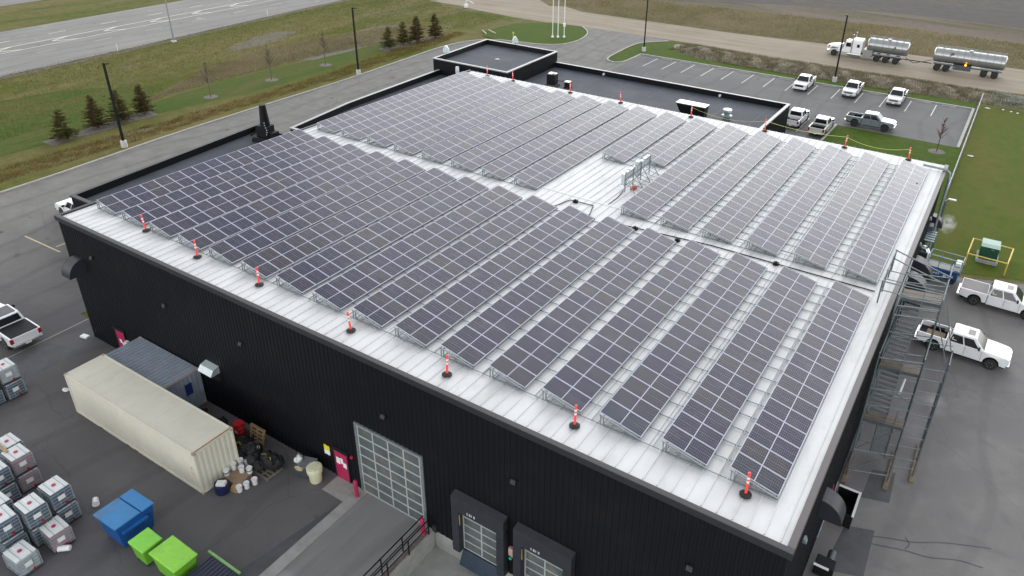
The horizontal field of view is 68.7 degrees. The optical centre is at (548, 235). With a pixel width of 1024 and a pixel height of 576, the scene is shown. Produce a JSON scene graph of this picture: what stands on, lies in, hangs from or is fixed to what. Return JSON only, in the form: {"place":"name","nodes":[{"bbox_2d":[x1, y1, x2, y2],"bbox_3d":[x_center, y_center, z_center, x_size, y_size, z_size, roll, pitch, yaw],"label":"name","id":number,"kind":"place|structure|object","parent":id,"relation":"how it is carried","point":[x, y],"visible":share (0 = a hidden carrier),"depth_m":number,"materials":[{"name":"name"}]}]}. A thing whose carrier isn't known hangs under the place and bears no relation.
{"place":"outdoors","nodes":[
{"label":"outdoors","id":0,"kind":"place"},
{"bbox_2d":[259,476,366,575],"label":"walkway","id":1,"kind":"structure","parent":0,"point":[339,488],"depth_m":38.98,"materials":[{"name":"concrete"}]},
{"bbox_2d":[0,27,668,575],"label":"driveway","id":2,"kind":"structure","parent":0,"point":[60,437],"depth_m":45.44,"materials":[{"name":"grey asphalt"}]},
{"bbox_2d":[0,379,27,400],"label":"ibc tote","id":3,"kind":"object","parent":2,"relation":"on","point":[14,390],"visible":0.65,"depth_m":46.68,"materials":[{"name":"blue plastic"}]},
{"bbox_2d":[0,358,20,385],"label":"ibc tote","id":4,"kind":"object","parent":3,"relation":"on","point":[9,372],"visible":1,"depth_m":46.22,"materials":[{"name":"white plastic"}]},
{"bbox_2d":[0,530,30,552],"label":"ibc tote","id":5,"kind":"object","parent":2,"relation":"on","point":[12,541],"visible":0.43,"depth_m":36.40,"materials":[{"name":"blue plastic"}]},
{"bbox_2d":[0,504,23,543],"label":"ibc tote","id":6,"kind":"object","parent":5,"relation":"on","point":[11,526],"visible":1,"depth_m":36.07,"materials":[{"name":"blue plastic"}]},
{"bbox_2d":[0,303,42,349],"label":"pickup truck","id":7,"kind":"object","parent":2,"relation":"on","point":[18,329],"visible":1,"depth_m":51.45,"materials":[{"name":"white metal"}]},
{"bbox_2d":[2,539,43,575],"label":"ibc tote","id":8,"kind":"object","parent":2,"relation":"on","point":[21,557],"visible":1,"depth_m":35.60,"materials":[{"name":"white plastic"}]},
{"bbox_2d":[10,467,43,493],"bbox_3d":[-28.317,13.024,40.471,1.300,1.170,1.040,18,32,28],"label":"ibc tote","id":9,"kind":"object","parent":2,"relation":"on","point":[30,480],"visible":0.52,"depth_m":40.15,"materials":[{"name":"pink plastic"}]},
{"bbox_2d":[0,443,36,477],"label":"ibc tote","id":10,"kind":"object","parent":9,"relation":"on","point":[18,459],"visible":0.94,"depth_m":39.67,"materials":[{"name":"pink plastic"}]},
{"bbox_2d":[22,520,48,547],"bbox_3d":[-25.498,14.658,37.474,1.300,1.170,1.040,17,32,28],"label":"ibc tote","id":11,"kind":"object","parent":2,"relation":"on","point":[34,536],"visible":0.39,"depth_m":37.01,"materials":[{"name":"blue plastic"}]},
{"bbox_2d":[13,492,52,530],"bbox_3d":[-25.516,13.608,36.955,1.300,1.170,1.040,18,32,28],"label":"ibc tote","id":12,"kind":"object","parent":11,"relation":"on","point":[32,511],"visible":0.98,"depth_m":36.68,"materials":[{"name":"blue plastic"}]},
{"bbox_2d":[39,515,75,553],"bbox_3d":[-24.476,14.838,37.178,1.300,1.170,1.040,18,32,29],"label":"ibc tote","id":13,"kind":"object","parent":2,"relation":"on","point":[55,532],"visible":1,"depth_m":36.87,"materials":[{"name":"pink plastic"}]},
{"bbox_2d":[46,500,81,524],"bbox_3d":[-25.005,14.127,38.513,1.300,1.170,1.040,17,31,27],"label":"ibc tote","id":14,"kind":"object","parent":2,"relation":"on","point":[70,513],"visible":0.46,"depth_m":38.26,"materials":[{"name":"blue plastic"}]},
{"bbox_2d":[37,475,75,511],"bbox_3d":[-25.022,13.078,37.994,1.300,1.170,1.040,17,31,27],"label":"ibc tote","id":15,"kind":"object","parent":14,"relation":"on","point":[56,494],"visible":0.97,"depth_m":37.71,"materials":[{"name":"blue plastic"}]},
{"bbox_2d":[93,489,153,546],"bbox_3d":[-21.253,14.334,37.707,2.025,1.705,2.070,17,31,27],"label":"dumpster","id":16,"kind":"object","parent":2,"relation":"on","point":[125,518],"visible":0.98,"depth_m":37.23,"materials":[{"name":"blue plastic"}]},
{"bbox_2d":[128,527,162,565],"bbox_3d":[-19.615,15.256,36.524,1.241,1.254,1.080,17,31,27],"label":"wheeled bin","id":17,"kind":"object","parent":2,"relation":"on","point":[144,543],"visible":0.92,"depth_m":36.16,"materials":[{"name":"plastic"}]},
{"bbox_2d":[63,353,238,494],"bbox_3d":[-23.149,10.651,43.379,12.210,2.906,2.462,17,31,27],"label":"shipping container","id":18,"kind":"object","parent":2,"relation":"on","point":[191,445],"visible":0.94,"depth_m":41.95,"materials":[{"name":"beige metal"}]},
{"bbox_2d":[105,336,206,406],"bbox_3d":[-24.564,8.976,46.829,6.360,2.620,2.462,17,31,27],"label":"shipping container","id":19,"kind":"object","parent":2,"relation":"on","point":[166,370],"visible":0.57,"depth_m":46.07,"materials":[{"name":"blue metal"}]},
{"bbox_2d":[149,535,197,575],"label":"wheeled bin","id":20,"kind":"object","parent":2,"relation":"on","point":[172,555],"visible":0.91,"depth_m":35.35,"materials":[{"name":"plastic"}]},
{"bbox_2d":[69,124,285,207],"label":"side annex","id":21,"kind":"object","parent":2,"relation":"on","point":[227,144],"visible":0.12,"depth_m":71.61,"materials":[{"name":"black metal"}]},
{"bbox_2d":[250,104,279,142],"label":"exhaust stack","id":22,"kind":"object","parent":21,"relation":"on","point":[265,130],"visible":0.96,"depth_m":77.51,"materials":[{"name":"black metal"}]},
{"bbox_2d":[186,550,240,575],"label":"waste skip","id":23,"kind":"object","parent":2,"relation":"on","point":[210,566],"visible":1,"depth_m":35.32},
{"bbox_2d":[253,467,282,481],"bbox_3d":[-15.753,13.161,41.918,1.200,0.130,1.100,17,31,27],"label":"pallet","id":24,"kind":"object","parent":2,"relation":"on","point":[267,474],"visible":0.63,"depth_m":41.65,"materials":[{"name":"brown wood"}]},
{"bbox_2d":[253,449,284,470],"bbox_3d":[-15.665,12.543,41.677,1.343,1.132,1.489,17,31,27],"label":"bag pile","id":25,"kind":"object","parent":24,"relation":"on","point":[270,459],"visible":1,"depth_m":41.47,"materials":[{"name":"plastic"}]},
{"bbox_2d":[0,26,587,193],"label":"driveway kerb","id":26,"kind":"structure","parent":2,"relation":"on","point":[43,178],"depth_m":95.13,"materials":[{"name":"concrete"}]},
{"bbox_2d":[292,453,317,478],"bbox_3d":[-13.657,12.822,41.668,1.234,1.053,0.986,9,29,15],"label":"debris pile","id":27,"kind":"object","parent":2,"relation":"on","point":[300,464],"visible":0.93,"depth_m":41.51,"materials":[{"name":"paper"}]},
{"bbox_2d":[277,493,425,575],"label":"concrete ramp","id":28,"kind":"structure","parent":2,"relation":"on","point":[364,534],"depth_m":37.78,"materials":[{"name":"concrete"}]},
{"bbox_2d":[11,342,894,575],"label":"asphalt patch","id":29,"kind":"object","parent":2,"relation":"on","point":[852,557],"visible":0.88,"depth_m":38.91,"materials":[{"name":"grey asphalt"}]},
{"bbox_2d":[289,39,789,133],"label":"office annex","id":30,"kind":"object","parent":2,"relation":"on","point":[534,65],"visible":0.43,"depth_m":98.45,"materials":[{"name":"black metal"}]},
{"bbox_2d":[676,99,709,117],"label":"rooftop unit","id":31,"kind":"object","parent":30,"relation":"on","point":[684,106],"visible":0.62,"depth_m":87.89,"materials":[{"name":"black metal"}]},
{"bbox_2d":[379,527,434,575],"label":"pit wall","id":32,"kind":"structure","parent":0,"point":[419,553],"depth_m":37.72,"materials":[{"name":"concrete"}]},
{"bbox_2d":[363,515,429,575],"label":"railing","id":33,"kind":"object","parent":32,"relation":"on","point":[402,548],"visible":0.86,"depth_m":36.53,"materials":[{"name":"black metal"}]},
{"bbox_2d":[0,0,1023,574],"bbox_3d":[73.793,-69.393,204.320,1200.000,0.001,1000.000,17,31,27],"label":"ground","id":34,"kind":"structure","parent":0,"point":[26,14],"depth_m":119.39,"materials":[{"name":"green plant"}]},
{"bbox_2d":[0,87,151,147],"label":"green patch","id":35,"kind":"object","parent":34,"relation":"on","point":[9,139],"visible":0.74,"depth_m":95.97,"materials":[{"name":"green plant"}]},
{"bbox_2d":[0,0,338,76],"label":"highway","id":36,"kind":"structure","parent":34,"relation":"on","point":[30,58],"depth_m":136.73,"materials":[{"name":"grey asphalt"}]},
{"bbox_2d":[0,0,347,79],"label":"road shoulder","id":37,"kind":"object","parent":34,"relation":"on","point":[118,52],"visible":1,"depth_m":127.20},
{"bbox_2d":[0,40,408,155],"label":"mown strip","id":38,"kind":"object","parent":34,"relation":"on","point":[244,84],"visible":0.77,"depth_m":107.60,"materials":[{"name":"green plant"}]},
{"bbox_2d":[0,31,465,182],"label":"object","id":39,"kind":"object","parent":34,"relation":"on","point":[312,81],"visible":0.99,"depth_m":94.83,"materials":[{"name":"green plant"}]},
{"bbox_2d":[43,36,441,145],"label":"mulch bed","id":40,"kind":"object","parent":34,"relation":"on","point":[87,131],"visible":0.76,"depth_m":91.33,"materials":[{"name":"soil"}]},
{"bbox_2d":[47,108,79,140],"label":"spruce tree","id":41,"kind":"object","parent":40,"relation":"on","point":[65,132],"visible":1,"depth_m":85.79,"materials":[{"name":"green plant"}]},
{"bbox_2d":[80,94,114,127],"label":"spruce tree","id":42,"kind":"object","parent":40,"relation":"on","point":[94,121],"visible":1,"depth_m":89.47,"materials":[{"name":"green plant"}]},
{"bbox_2d":[105,88,135,121],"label":"spruce tree","id":43,"kind":"object","parent":40,"relation":"on","point":[121,107],"visible":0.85,"depth_m":91.67,"materials":[{"name":"green plant"}]},
{"bbox_2d":[127,84,156,113],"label":"spruce tree","id":44,"kind":"object","parent":40,"relation":"on","point":[140,100],"visible":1,"depth_m":94.63,"materials":[{"name":"green plant"}]},
{"bbox_2d":[0,0,501,135],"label":"verge grass","id":45,"kind":"structure","parent":34,"relation":"on","point":[270,25],"depth_m":123.67,"materials":[{"name":"green plant"}]},
{"bbox_2d":[146,23,426,99],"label":"dry grass patch","id":46,"kind":"object","parent":34,"relation":"on","point":[228,69],"visible":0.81,"depth_m":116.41,"materials":[{"name":"plant"}]},
{"bbox_2d":[228,24,398,60],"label":"gravel patch","id":47,"kind":"object","parent":34,"relation":"on","point":[263,40],"visible":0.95,"depth_m":130.54,"materials":[{"name":"beige gravel"}]},
{"bbox_2d":[408,546,477,575],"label":"loading pit","id":48,"kind":"object","parent":34,"relation":"on","point":[436,561],"visible":1,"depth_m":38.05,"materials":[{"name":"concrete"}]},
{"bbox_2d":[54,70,950,575],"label":"warehouse","id":49,"kind":"structure","parent":34,"relation":"on","point":[484,474],"depth_m":37.68,"materials":[{"name":"black metal"}]},
{"bbox_2d":[95,129,316,218],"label":"solar row","id":50,"kind":"object","parent":49,"relation":"on","point":[117,202],"visible":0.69,"depth_m":54.24,"materials":[{"name":"glass"}]},
{"bbox_2d":[121,136,341,228],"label":"solar row","id":51,"kind":"object","parent":49,"relation":"on","point":[171,202],"visible":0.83,"depth_m":52.91,"materials":[{"name":"glass"}]},
{"bbox_2d":[148,144,368,242],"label":"solar row","id":52,"kind":"object","parent":49,"relation":"on","point":[171,225],"visible":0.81,"depth_m":51.48,"materials":[{"name":"glass"}]},
{"bbox_2d":[177,151,396,255],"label":"solar row","id":53,"kind":"object","parent":49,"relation":"on","point":[223,227],"visible":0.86,"depth_m":50.15,"materials":[{"name":"glass"}]},
{"bbox_2d":[208,159,425,269],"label":"solar row","id":54,"kind":"object","parent":49,"relation":"on","point":[249,242],"visible":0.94,"depth_m":48.75,"materials":[{"name":"glass"}]},
{"bbox_2d":[331,446,350,483],"bbox_3d":[-11.380,12.601,40.978,1.110,2.180,0.180,17,31,27],"label":"door","id":55,"kind":"structure","parent":49,"relation":"in","point":[340,457],"depth_m":40.95,"materials":[{"name":"paint"}]},
{"bbox_2d":[240,168,456,284],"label":"solar row","id":56,"kind":"object","parent":49,"relation":"on","point":[283,254],"visible":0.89,"depth_m":47.38,"materials":[{"name":"glass"}]},
{"bbox_2d":[275,176,488,300],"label":"solar row","id":57,"kind":"object","parent":49,"relation":"on","point":[304,276],"visible":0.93,"depth_m":45.98,"materials":[{"name":"glass"}]},
{"bbox_2d":[353,421,427,526],"bbox_3d":[-8.190,12.352,38.731,4.620,4.840,0.090,17,31,27],"label":"overhead door","id":58,"kind":"structure","parent":49,"relation":"in","point":[390,472],"depth_m":38.62,"materials":[{"name":"glass"}]},
{"bbox_2d":[316,71,477,135],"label":"solar row","id":59,"kind":"object","parent":49,"relation":"on","point":[337,123],"visible":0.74,"depth_m":69.70,"materials":[{"name":"glass"}]},
{"bbox_2d":[312,185,523,316],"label":"solar row","id":60,"kind":"object","parent":49,"relation":"on","point":[349,287],"visible":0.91,"depth_m":44.62,"materials":[{"name":"glass"}]},
{"bbox_2d":[341,76,501,142],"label":"solar row","id":61,"kind":"object","parent":49,"relation":"on","point":[365,128],"visible":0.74,"depth_m":68.35,"materials":[{"name":"glass"}]},
{"bbox_2d":[367,80,525,150],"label":"solar row","id":62,"kind":"object","parent":49,"relation":"on","point":[389,136],"visible":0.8,"depth_m":67.00,"materials":[{"name":"glass"}]},
{"bbox_2d":[352,195,559,335],"bbox_3d":[-4.437,1.089,44.587,2.889,0.608,17.300,17,31,27],"label":"solar row","id":63,"kind":"object","parent":49,"relation":"on","point":[383,307],"visible":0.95,"depth_m":43.24,"materials":[{"name":"glass"}]},
{"bbox_2d":[393,85,549,157],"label":"solar row","id":64,"kind":"object","parent":49,"relation":"on","point":[430,137],"visible":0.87,"depth_m":65.61,"materials":[{"name":"glass"}]},
{"bbox_2d":[394,205,598,354],"bbox_3d":[-1.970,1.851,43.245,2.889,0.607,17.300,17,31,27],"label":"solar row","id":65,"kind":"object","parent":49,"relation":"on","point":[429,322],"visible":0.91,"depth_m":41.85,"materials":[{"name":"glass"}]},
{"bbox_2d":[421,90,574,166],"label":"solar row","id":66,"kind":"object","parent":49,"relation":"on","point":[449,149],"visible":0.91,"depth_m":64.27,"materials":[{"name":"glass"}]},
{"bbox_2d":[451,95,601,174],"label":"solar row","id":67,"kind":"object","parent":49,"relation":"on","point":[487,152],"visible":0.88,"depth_m":62.89,"materials":[{"name":"glass"}]},
{"bbox_2d":[440,216,638,375],"bbox_3d":[0.497,2.611,41.902,2.889,0.607,17.300,17,31,27],"label":"solar row","id":68,"kind":"object","parent":49,"relation":"on","point":[480,336],"visible":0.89,"depth_m":40.45,"materials":[{"name":"glass"}]},
{"bbox_2d":[481,101,628,183],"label":"solar row","id":69,"kind":"object","parent":49,"relation":"on","point":[517,160],"visible":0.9,"depth_m":61.49,"materials":[{"name":"glass"}]},
{"bbox_2d":[514,106,656,189],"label":"solar row","id":70,"kind":"object","parent":49,"relation":"on","point":[549,168],"visible":1,"depth_m":60.15,"materials":[{"name":"glass"}]},
{"bbox_2d":[489,228,682,398],"bbox_3d":[2.964,3.373,40.560,2.889,0.608,17.300,17,31,27],"label":"solar row","id":71,"kind":"object","parent":49,"relation":"on","point":[525,360],"visible":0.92,"depth_m":39.05,"materials":[{"name":"glass"}]},
{"bbox_2d":[608,154,659,204],"bbox_3d":[6.153,-4.091,54.075,1.201,1.600,6.918,17,31,27],"label":"disconnect rack","id":72,"kind":"object","parent":49,"relation":"on","point":[636,169],"visible":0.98,"depth_m":54.90,"materials":[{"name":"metal"}]},
{"bbox_2d":[541,240,729,422],"bbox_3d":[5.431,4.134,39.218,2.889,0.607,17.300,17,31,27],"label":"solar row","id":73,"kind":"object","parent":49,"relation":"on","point":[583,375],"visible":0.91,"depth_m":37.69,"materials":[{"name":"glass"}]},
{"bbox_2d":[602,112,688,165],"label":"solar row","id":74,"kind":"object","parent":49,"relation":"on","point":[629,146],"visible":0.87,"depth_m":62.78,"materials":[{"name":"glass"}]},
{"bbox_2d":[641,118,717,168],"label":"solar row","id":75,"kind":"object","parent":49,"relation":"on","point":[668,149],"visible":0.84,"depth_m":62.10,"materials":[{"name":"glass"}]},
{"bbox_2d":[620,124,751,223],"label":"solar row","id":76,"kind":"object","parent":49,"relation":"on","point":[654,195],"visible":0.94,"depth_m":55.98,"materials":[{"name":"glass"}]},
{"bbox_2d":[598,252,777,448],"bbox_3d":[7.897,4.895,37.875,2.889,0.607,17.300,17,31,27],"label":"solar row","id":77,"kind":"object","parent":49,"relation":"on","point":[640,398],"visible":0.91,"depth_m":36.26,"materials":[{"name":"glass"}]},
{"bbox_2d":[659,131,785,235],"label":"solar row","id":78,"kind":"object","parent":49,"relation":"on","point":[693,205],"visible":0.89,"depth_m":54.57,"materials":[{"name":"glass"}]},
{"bbox_2d":[660,266,829,478],"bbox_3d":[10.364,5.657,36.533,2.889,0.607,17.300,17,31,27],"label":"solar row","id":79,"kind":"object","parent":49,"relation":"on","point":[699,427],"visible":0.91,"depth_m":34.86,"materials":[{"name":"glass"}]},
{"bbox_2d":[702,137,822,247],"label":"solar row","id":80,"kind":"object","parent":49,"relation":"on","point":[732,217],"visible":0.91,"depth_m":53.22,"materials":[{"name":"glass"}]},
{"bbox_2d":[728,280,869,500],"bbox_3d":[12.460,6.303,35.392,2.014,0.607,17.300,17,31,27],"label":"solar row","id":81,"kind":"object","parent":49,"relation":"on","point":[768,453],"visible":1,"depth_m":33.49,"materials":[{"name":"glass"}]},
{"bbox_2d":[745,145,858,260],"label":"solar row","id":82,"kind":"object","parent":49,"relation":"on","point":[775,229],"visible":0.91,"depth_m":51.82,"materials":[{"name":"glass"}]},
{"bbox_2d":[792,152,897,274],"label":"solar row","id":83,"kind":"object","parent":49,"relation":"on","point":[821,241],"visible":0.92,"depth_m":50.43,"materials":[{"name":"glass"}]},
{"bbox_2d":[841,160,928,284],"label":"solar row","id":84,"kind":"object","parent":49,"relation":"on","point":[869,254],"visible":1,"depth_m":49.08,"materials":[{"name":"glass"}]},
{"bbox_2d":[607,41,974,147],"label":"lot kerb","id":85,"kind":"structure","parent":34,"relation":"on","point":[958,144],"depth_m":113.37,"materials":[{"name":"concrete"}]},
{"bbox_2d":[610,55,971,146],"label":"parking lot","id":86,"kind":"structure","parent":34,"relation":"on","point":[915,120],"depth_m":107.11,"materials":[{"name":"grey asphalt"}]},
{"bbox_2d":[786,107,809,127],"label":"pickup truck","id":87,"kind":"object","parent":86,"relation":"on","point":[797,116],"visible":0.85,"depth_m":96.31,"materials":[{"name":"white metal"}]},
{"bbox_2d":[807,115,834,135],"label":"pickup truck","id":88,"kind":"object","parent":86,"relation":"on","point":[820,124],"visible":0.97,"depth_m":93.43,"materials":[{"name":"white metal"}]},
{"bbox_2d":[844,110,896,131],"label":"pickup truck","id":89,"kind":"object","parent":86,"relation":"on","point":[874,119],"visible":1,"depth_m":95.58,"materials":[{"name":"silver metal"}]},
{"bbox_2d":[641,0,1023,44],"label":"bare strip","id":90,"kind":"object","parent":34,"relation":"on","point":[1014,35],"visible":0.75,"depth_m":160.23,"materials":[{"name":"brown soil"}]},
{"bbox_2d":[673,44,1023,107],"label":"earth berm","id":91,"kind":"structure","parent":34,"relation":"on","point":[755,60],"depth_m":116.90,"materials":[{"name":"soil"}]},
{"bbox_2d":[675,43,1023,107],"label":"weeds","id":92,"kind":"object","parent":34,"relation":"on","point":[748,56],"visible":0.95,"depth_m":118.01,"materials":[{"name":"plant"}]},
{"bbox_2d":[803,277,1023,575],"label":"side yard","id":93,"kind":"structure","parent":34,"relation":"on","point":[966,487],"depth_m":43.40,"materials":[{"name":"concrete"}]},
{"bbox_2d":[812,549,836,575],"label":"compressor unit","id":94,"kind":"object","parent":93,"relation":"on","point":[823,565],"visible":1,"depth_m":36.42,"materials":[{"name":"black metal"}]},
{"bbox_2d":[837,484,861,528],"bbox_3d":[15.831,14.479,39.959,1.150,0.970,1.960,17,31,27],"label":"scrap bin","id":95,"kind":"object","parent":93,"relation":"on","point":[850,497],"visible":0.69,"depth_m":40.41,"materials":[{"name":"black metal"}]},
{"bbox_2d":[841,249,953,489],"bbox_3d":[20.039,7.683,42.388,4.372,10.947,8.935,17,31,27],"label":"scaffold","id":96,"kind":"object","parent":93,"relation":"on","point":[885,423],"visible":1,"depth_m":41.35,"materials":[{"name":"metal"}]},
{"bbox_2d":[929,248,965,283],"bbox_3d":[32.936,2.594,62.208,2.552,2.172,1.260,19,32,30],"label":"scissor lift","id":97,"kind":"object","parent":93,"relation":"on","point":[944,268],"visible":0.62,"depth_m":61.84,"materials":[{"name":"blue metal"}]},
{"bbox_2d":[913,319,1012,369],"bbox_3d":[29.353,7.503,52.930,6.150,1.906,2.400,19,32,30],"label":"pickup truck","id":98,"kind":"object","parent":93,"relation":"on","point":[972,343],"visible":0.95,"depth_m":52.19,"materials":[{"name":"white metal"}]},
{"bbox_2d":[956,277,1023,318],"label":"pickup truck","id":99,"kind":"object","parent":93,"relation":"on","point":[1005,296],"visible":1,"depth_m":58.12,"materials":[{"name":"white metal"}]},
{"bbox_2d":[483,22,586,43],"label":"entrance lawn","id":100,"kind":"structure","parent":0,"point":[539,33],"depth_m":140.94,"materials":[{"name":"green plant"}]},
{"bbox_2d":[608,41,692,61],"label":"corner lawn","id":101,"kind":"structure","parent":0,"point":[655,48],"depth_m":131.05,"materials":[{"name":"plant"}]},
{"bbox_2d":[432,0,1023,94],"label":"dirt road","id":102,"kind":"structure","parent":0,"point":[1008,80],"depth_m":137.12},
{"bbox_2d":[827,32,931,63],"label":"tanker truck","id":103,"kind":"object","parent":102,"relation":"on","point":[853,47],"visible":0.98,"depth_m":126.82,"materials":[{"name":"metal"}]},
{"bbox_2d":[932,44,1007,78],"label":"tank trailer","id":104,"kind":"object","parent":102,"relation":"on","point":[964,60],"visible":1,"depth_m":120.25,"materials":[{"name":"metal"}]},
{"bbox_2d":[541,0,1023,68],"bbox_3d":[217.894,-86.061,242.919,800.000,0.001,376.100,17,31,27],"label":"rough field","id":105,"kind":"structure","parent":0,"point":[656,19],"depth_m":151.39,"materials":[{"name":"plant"}]},
{"bbox_2d":[657,49,977,245],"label":"back lawn","id":106,"kind":"structure","parent":0,"point":[896,145],"depth_m":92.35,"materials":[{"name":"green plant"}]},
{"bbox_2d":[689,0,1023,27],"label":"ploughed field","id":107,"kind":"structure","parent":0,"point":[1004,12],"depth_m":173.53,"materials":[{"name":"brown soil"}]},
{"bbox_2d":[930,105,1023,280],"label":"side lawn","id":108,"kind":"structure","parent":0,"point":[986,191],"depth_m":77.45,"materials":[{"name":"green plant"}]},
{"bbox_2d":[975,238,1000,266],"bbox_3d":[38.529,1.354,65.395,1.700,1.659,1.900,16,31,26],"label":"transformer","id":109,"kind":"object","parent":108,"relation":"on","point":[990,248],"visible":1,"depth_m":64.87,"materials":[{"name":"metal"}]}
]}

